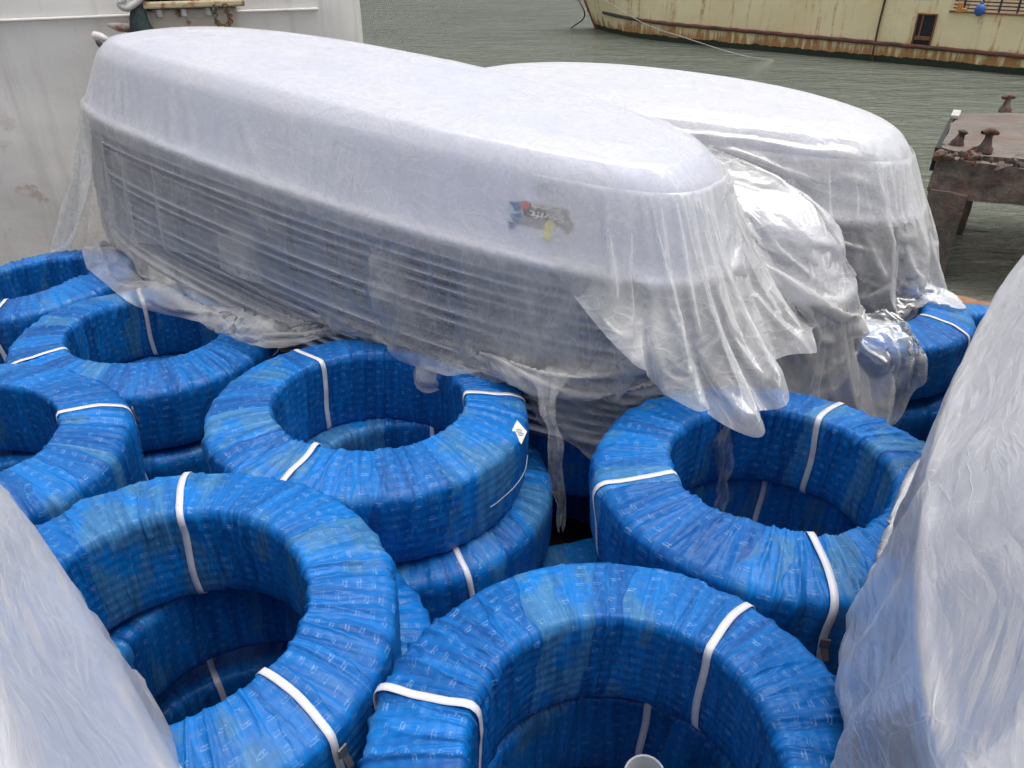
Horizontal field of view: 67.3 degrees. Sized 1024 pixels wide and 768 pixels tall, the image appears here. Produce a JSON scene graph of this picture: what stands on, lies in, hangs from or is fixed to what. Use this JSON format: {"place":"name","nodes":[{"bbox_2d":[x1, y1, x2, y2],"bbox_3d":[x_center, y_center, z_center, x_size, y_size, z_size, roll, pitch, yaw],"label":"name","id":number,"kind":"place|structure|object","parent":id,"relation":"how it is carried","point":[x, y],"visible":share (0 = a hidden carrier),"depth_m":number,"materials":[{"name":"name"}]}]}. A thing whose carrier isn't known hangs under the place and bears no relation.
{"place":"outdoors","nodes":[
{"label":"outdoors","id":0,"kind":"place"},
{"bbox_2d":[158,283,592,545],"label":"deck","id":1,"kind":"structure","parent":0,"point":[566,529],"depth_m":3.99,"materials":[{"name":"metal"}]},
{"bbox_2d":[156,641,287,724],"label":"pipe coil","id":2,"kind":"object","parent":1,"relation":"on","point":[212,682],"visible":0.13,"depth_m":2.72,"materials":[{"name":"blue plastic"}]},
{"bbox_2d":[108,572,430,700],"bbox_3d":[-0.807,0.950,2.312,1.180,0.391,1.183,0,30,0],"label":"pipe coil","id":3,"kind":"object","parent":2,"relation":"on","point":[164,647],"visible":0.24,"depth_m":2.51,"materials":[{"name":"blue plastic"}]},
{"bbox_2d":[35,472,401,767],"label":"pipe coil","id":4,"kind":"object","parent":3,"relation":"on","point":[321,564],"visible":0.77,"depth_m":2.17,"materials":[{"name":"plastic"}]},
{"bbox_2d":[542,537,597,567],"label":"pipe coil","id":5,"kind":"object","parent":1,"relation":"on","point":[581,551],"visible":0.04,"depth_m":3.33,"materials":[{"name":"blue plastic"}]},
{"bbox_2d":[552,492,597,562],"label":"pipe coil","id":6,"kind":"object","parent":5,"relation":"on","point":[575,508],"visible":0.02,"depth_m":3.76,"materials":[{"name":"blue plastic"}]},
{"bbox_2d":[529,385,725,497],"bbox_3d":[0.453,0.095,3.917,1.225,0.381,1.222,0,30,0],"label":"pipe coil","id":7,"kind":"object","parent":6,"relation":"on","point":[567,465],"visible":0.05,"depth_m":3.42,"materials":[{"name":"plastic"}]},
{"bbox_2d":[50,26,856,458],"bbox_3d":[-0.975,-0.846,4.303,5.244,1.832,1.987,24,38,29],"label":"boat stack","id":8,"kind":"object","parent":7,"relation":"on","point":[570,264],"visible":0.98,"depth_m":3.18,"materials":[{"name":"grey plastic"}]},
{"bbox_2d":[957,295,990,304],"bbox_3d":[0.873,-1.037,6.496,24.000,0.620,0.235,21,36,31],"label":"deck edge rail","id":9,"kind":"object","parent":1,"relation":"on","point":[966,300],"depth_m":5.01,"materials":[{"name":"metal"}]},
{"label":"pipe coil","id":10,"kind":"object","parent":1,"relation":"on","visible":0},
{"bbox_2d":[280,342,303,353],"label":"pipe coil","id":11,"kind":"object","parent":10,"relation":"on","point":[288,347],"visible":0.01,"depth_m":4.23,"materials":[{"name":"plastic"}]},
{"bbox_2d":[305,417,552,624],"bbox_3d":[-0.460,0.519,3.235,1.266,0.402,1.253,0,30,0],"label":"pipe coil","id":12,"kind":"object","parent":10,"relation":"on","point":[514,541],"visible":0.19,"depth_m":2.89,"materials":[{"name":"blue plastic"}]},
{"bbox_2d":[201,338,528,562],"bbox_3d":[-0.557,0.206,3.087,1.247,0.407,1.238,0,30,0],"label":"pipe coil","id":13,"kind":"object","parent":12,"relation":"on","point":[456,480],"visible":0.85,"depth_m":2.82,"materials":[{"name":"blue plastic"}]},
{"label":"pipe coil","id":14,"kind":"object","parent":1,"relation":"on","visible":0},
{"bbox_2d":[124,353,209,480],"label":"pipe coil","id":15,"kind":"object","parent":14,"relation":"on","point":[177,460],"visible":0.02,"depth_m":3.54,"materials":[{"name":"blue plastic"}]},
{"bbox_2d":[4,285,280,451],"bbox_3d":[-1.785,-0.126,3.878,1.255,0.417,1.208,0,30,0],"label":"pipe coil","id":16,"kind":"object","parent":15,"relation":"on","point":[104,338],"visible":0.63,"depth_m":3.72,"materials":[{"name":"blue plastic"}]},
{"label":"pipe coil","id":17,"kind":"object","parent":1,"relation":"on","visible":0},
{"bbox_2d":[0,450,147,480],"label":"pipe coil","id":18,"kind":"object","parent":17,"relation":"on","point":[8,458],"visible":0.02,"depth_m":3.27,"materials":[{"name":"blue plastic"}]},
{"bbox_2d":[0,364,144,525],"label":"pipe coil","id":19,"kind":"object","parent":18,"relation":"on","point":[78,434],"visible":0.78,"depth_m":2.95,"materials":[{"name":"plastic"}]},
{"bbox_2d":[0,484,181,767],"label":"boat stack","id":20,"kind":"object","parent":19,"relation":"on","point":[75,692],"visible":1,"depth_m":1.08,"materials":[{"name":"grey plastic"}]},
{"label":"pipe coil","id":21,"kind":"object","parent":1,"relation":"on","visible":0},
{"bbox_2d":[725,373,944,440],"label":"pipe coil","id":22,"kind":"object","parent":21,"relation":"on","point":[912,418],"visible":0.12,"depth_m":3.84,"materials":[{"name":"plastic"}]},
{"bbox_2d":[771,283,975,401],"bbox_3d":[1.803,-0.315,4.191,1.217,0.413,1.222,0,30,0],"label":"pipe coil","id":23,"kind":"object","parent":22,"relation":"on","point":[921,352],"visible":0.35,"depth_m":3.70,"materials":[{"name":"blue plastic"}]},
{"bbox_2d":[485,62,965,323],"bbox_3d":[0.962,-1.266,4.954,3.766,1.273,1.906,22,37,31],"label":"boat stack","id":24,"kind":"object","parent":23,"relation":"on","point":[850,170],"visible":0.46,"depth_m":3.98,"materials":[{"name":"grey plastic"}]},
{"bbox_2d":[710,154,905,407],"bbox_3d":[0.739,-0.595,3.920,2.611,1.155,1.095,22,36,31],"label":"boat stack","id":25,"kind":"object","parent":23,"relation":"on","point":[768,222],"visible":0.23,"depth_m":3.31,"materials":[{"name":"grey plastic"}]},
{"bbox_2d":[922,410,938,441],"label":"pipe coil","id":26,"kind":"object","parent":21,"relation":"on","point":[933,415],"visible":0.01,"depth_m":3.87,"materials":[{"name":"blue plastic"}]},
{"bbox_2d":[943,303,988,393],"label":"pipe coil","id":27,"kind":"object","parent":21,"relation":"on","point":[977,312],"visible":0.02,"depth_m":4.49,"materials":[{"name":"blue plastic"}]},
{"bbox_2d":[360,0,1023,301],"bbox_3d":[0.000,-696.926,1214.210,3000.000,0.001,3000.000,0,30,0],"label":"water","id":28,"kind":"structure","parent":0,"point":[915,105],"depth_m":24.89,"materials":[{"name":"liquid"}]},
{"bbox_2d":[0,0,362,286],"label":"white ship","id":29,"kind":"object","parent":28,"relation":"on","point":[49,51],"visible":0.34,"depth_m":5.85,"materials":[{"name":"metal"}]},
{"bbox_2d":[116,0,143,11],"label":"white rope","id":30,"kind":"object","parent":29,"relation":"hanging from","point":[129,6],"visible":1,"depth_m":5.50,"materials":[{"name":"white fabric"}]},
{"bbox_2d":[129,2,153,32],"bbox_3d":[-2.700,-2.666,5.585,0.159,0.294,0.156,23,37,34],"label":"net bundle","id":31,"kind":"object","parent":29,"relation":"attached to","point":[138,20],"visible":0.8,"depth_m":5.56,"materials":[{"name":"teal fabric"}]},
{"bbox_2d":[212,3,232,27],"bbox_3d":[-2.161,-2.746,5.755,0.144,0.184,0.051,-14,33,-23],"label":"chain","id":32,"kind":"object","parent":29,"relation":"hanging from","point":[225,8],"visible":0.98,"depth_m":5.75,"materials":[{"name":"brown metal"}]},
{"bbox_2d":[583,0,1023,74],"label":"cream ship","id":33,"kind":"object","parent":28,"relation":"on","point":[938,33],"visible":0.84,"depth_m":26.27,"materials":[{"name":"paint"}]},
{"bbox_2d":[571,0,584,27],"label":"anchor line","id":34,"kind":"object","parent":33,"relation":"attached to","point":[583,17],"visible":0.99,"depth_m":33.24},
{"bbox_2d":[604,0,770,59],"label":"mooring rope","id":35,"kind":"object","parent":33,"relation":"attached to","point":[688,38],"visible":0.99,"depth_m":28.39,"materials":[{"name":"brown fabric"}]},
{"bbox_2d":[956,2,966,12],"bbox_3d":[13.843,-11.584,23.655,0.290,0.300,0.120,25,38,36],"label":"rolled tarp","id":36,"kind":"object","parent":33,"relation":"on","point":[960,8],"visible":1,"depth_m":23.64,"materials":[{"name":"orange fabric"}]},
{"bbox_2d":[974,1,985,15],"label":"buoy","id":37,"kind":"object","parent":33,"relation":"hanging from","point":[980,9],"visible":1,"depth_m":23.24,"materials":[{"name":"blue plastic"}]},
{"bbox_2d":[920,110,1023,279],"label":"concrete pier","id":38,"kind":"structure","parent":28,"relation":"in","point":[963,177],"depth_m":8.79,"materials":[{"name":"grey concrete"}]},
{"bbox_2d":[949,129,967,146],"bbox_3d":[5.165,-2.834,8.871,0.150,0.200,0.150,3,35,-15],"label":"bollard","id":39,"kind":"object","parent":38,"relation":"on","point":[957,140],"visible":0.98,"depth_m":8.84,"materials":[{"name":"metal"}]},
{"bbox_2d":[976,128,999,152],"bbox_3d":[5.334,-2.733,8.625,0.231,0.270,0.170,-1,26,-13],"label":"bollard","id":40,"kind":"object","parent":38,"relation":"on","point":[985,146],"visible":1,"depth_m":8.59,"materials":[{"name":"metal"}]},
{"bbox_2d":[998,94,1016,113],"bbox_3d":[6.849,-3.886,10.640,0.185,0.250,0.155,13,33,22],"label":"bollard","id":41,"kind":"object","parent":38,"relation":"on","point":[1005,107],"visible":1,"depth_m":10.61,"materials":[{"name":"metal"}]},
{"bbox_2d":[597,480,855,675],"bbox_3d":[0.925,0.698,2.891,1.211,0.378,1.218,0,30,0],"label":"pipe coil","id":42,"kind":"object","parent":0,"point":[769,504],"visible":0.07,"depth_m":3.13,"materials":[{"name":"blue plastic"}]},
{"bbox_2d":[589,387,924,672],"bbox_3d":[0.890,0.424,2.670,1.252,0.420,1.262,0,30,0],"label":"pipe coil","id":43,"kind":"object","parent":42,"relation":"on","point":[653,461],"visible":0.77,"depth_m":2.56,"materials":[{"name":"plastic"}]},
{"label":"pipe coil","id":44,"kind":"object","parent":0,"visible":0},
{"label":"pipe coil","id":45,"kind":"object","parent":44,"relation":"on","visible":0},
{"bbox_2d":[0,248,150,363],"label":"pipe coil","id":46,"kind":"object","parent":45,"relation":"on","point":[34,289],"visible":0.56,"depth_m":4.47,"materials":[{"name":"blue plastic"}]},
{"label":"pipe coil","id":47,"kind":"object","parent":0,"visible":0},
{"bbox_2d":[487,696,732,767],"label":"pipe coil","id":48,"kind":"object","parent":47,"relation":"on","point":[597,732],"visible":0.45,"depth_m":2.22,"materials":[{"name":"blue plastic"}]},
{"bbox_2d":[357,562,843,767],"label":"pipe coil","id":49,"kind":"object","parent":48,"relation":"on","point":[473,681],"visible":0.98,"depth_m":1.92,"materials":[{"name":"blue plastic"}]},
{"bbox_2d":[830,255,1023,767],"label":"boat stack","id":50,"kind":"object","parent":49,"relation":"on","point":[930,672],"visible":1,"depth_m":1.40,"materials":[{"name":"grey plastic"}]},
{"bbox_2d":[624,754,663,767],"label":"pipe end","id":51,"kind":"object","parent":47,"relation":"in","point":[642,761],"visible":1,"depth_m":2.01,"materials":[{"name":"grey plastic"}]}
]}

